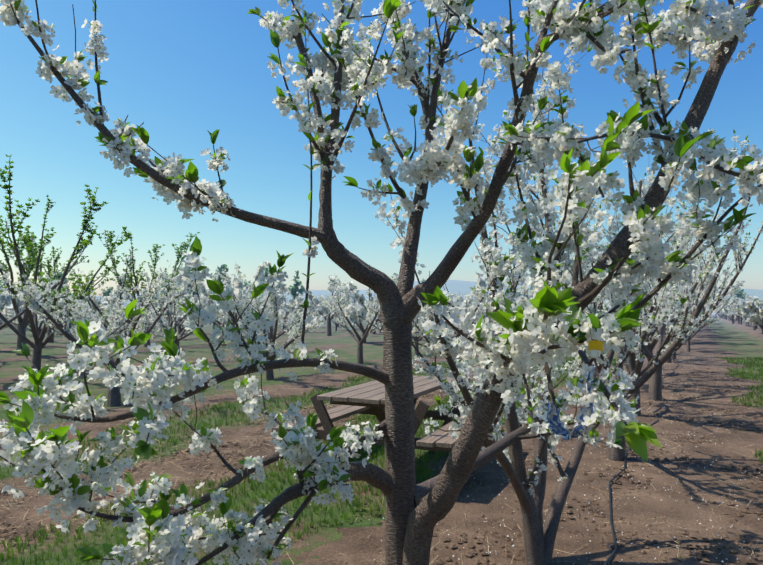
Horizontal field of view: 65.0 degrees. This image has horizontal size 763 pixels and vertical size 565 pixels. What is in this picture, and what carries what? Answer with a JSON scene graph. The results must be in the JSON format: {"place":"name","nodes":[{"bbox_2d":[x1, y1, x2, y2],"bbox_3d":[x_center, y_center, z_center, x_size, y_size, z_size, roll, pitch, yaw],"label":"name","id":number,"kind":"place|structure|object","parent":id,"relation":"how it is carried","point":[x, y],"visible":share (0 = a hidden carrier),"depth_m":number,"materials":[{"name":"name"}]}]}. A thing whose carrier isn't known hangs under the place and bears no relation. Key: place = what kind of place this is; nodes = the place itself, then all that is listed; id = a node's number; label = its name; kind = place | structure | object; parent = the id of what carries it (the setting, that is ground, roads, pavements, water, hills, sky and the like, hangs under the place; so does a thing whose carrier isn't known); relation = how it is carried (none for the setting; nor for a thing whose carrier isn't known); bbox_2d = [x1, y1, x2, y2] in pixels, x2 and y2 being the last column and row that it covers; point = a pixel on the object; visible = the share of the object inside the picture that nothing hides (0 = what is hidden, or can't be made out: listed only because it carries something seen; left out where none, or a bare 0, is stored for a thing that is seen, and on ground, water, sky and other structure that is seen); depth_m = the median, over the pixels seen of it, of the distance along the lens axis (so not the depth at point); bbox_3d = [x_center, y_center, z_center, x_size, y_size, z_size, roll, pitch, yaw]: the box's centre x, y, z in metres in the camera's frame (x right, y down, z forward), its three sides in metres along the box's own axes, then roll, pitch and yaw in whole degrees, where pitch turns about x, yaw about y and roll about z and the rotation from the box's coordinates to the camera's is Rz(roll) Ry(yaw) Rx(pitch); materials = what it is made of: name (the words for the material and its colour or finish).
{"place":"outdoors","nodes":[
{"label":"outdoors","id":0,"kind":"place"},
{"bbox_2d":[0,264,745,304],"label":"tree line","id":1,"kind":"object","parent":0,"point":[294,290],"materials":[{"name":"green plant"}]},
{"bbox_2d":[0,312,762,564],"bbox_3d":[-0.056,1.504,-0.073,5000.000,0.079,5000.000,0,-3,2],"label":"ground","id":2,"kind":"structure","parent":0,"point":[723,337],"depth_m":5.49,"materials":[{"name":"brown soil"}]},
{"bbox_2d":[272,375,470,462],"bbox_3d":[0.153,1.415,5.883,1.686,0.800,1.864,-1,-3,24],"label":"picnic table","id":3,"kind":"object","parent":2,"relation":"on","point":[367,398],"visible":0.46,"depth_m":5.43,"materials":[{"name":"brown wood"}]},
{"bbox_2d":[0,0,762,564],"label":"tree","id":4,"kind":"object","parent":2,"relation":"on","point":[168,546],"depth_m":1.42,"materials":[{"name":"white plant"}]},
{"bbox_2d":[541,339,595,401],"bbox_3d":[0.407,0.175,1.194,0.110,0.143,0.435,0,-3,2],"label":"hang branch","id":5,"kind":"object","parent":4,"relation":"attached to","point":[547,370],"visible":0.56,"depth_m":1.29,"materials":[{"name":"plant"}]},
{"bbox_2d":[541,340,602,439],"bbox_3d":[0.393,0.212,1.134,0.120,0.222,0.318,0,-3,2],"label":"cloth and tag","id":6,"kind":"object","parent":4,"relation":"attached to","point":[551,416],"visible":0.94,"depth_m":1.25,"materials":[{"name":"blue fabric"}]},
{"bbox_2d":[0,365,762,564],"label":"clods","id":7,"kind":"object","parent":2,"relation":"on","point":[471,552],"visible":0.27,"depth_m":5.26,"materials":[{"name":"brown soil"}]},
{"bbox_2d":[0,364,762,564],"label":"straw","id":8,"kind":"object","parent":2,"relation":"on","point":[321,440],"visible":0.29,"depth_m":5.63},
{"bbox_2d":[0,0,762,564],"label":"trees","id":9,"kind":"object","parent":2,"relation":"on","point":[516,272],"depth_m":3.79,"materials":[{"name":"white plant"}]},
{"bbox_2d":[0,154,762,379],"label":"trees","id":10,"kind":"object","parent":2,"relation":"on","point":[746,306],"depth_m":18.53,"materials":[{"name":"white plant"}]},
{"bbox_2d":[310,353,759,563],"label":"stones","id":11,"kind":"object","parent":2,"relation":"on","point":[632,478],"visible":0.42,"depth_m":5.06,"materials":[{"name":"brown stone"}]},
{"bbox_2d":[604,343,684,564],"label":"drip hose","id":12,"kind":"object","parent":2,"relation":"on","point":[612,529],"visible":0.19,"depth_m":4.79,"materials":[{"name":"black rubber"}]},
{"bbox_2d":[0,354,762,564],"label":"grass","id":13,"kind":"structure","parent":0,"point":[742,374],"depth_m":5.14,"materials":[{"name":"green plant"}]},
{"bbox_2d":[0,0,762,295],"label":"sky","id":14,"kind":"structure","parent":0,"point":[183,69],"materials":[{"name":"blue"}]},
{"bbox_2d":[6,280,762,310],"bbox_3d":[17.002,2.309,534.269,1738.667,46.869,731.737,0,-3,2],"label":"hills","id":15,"kind":"structure","parent":0,"point":[459,286],"depth_m":808.84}
]}

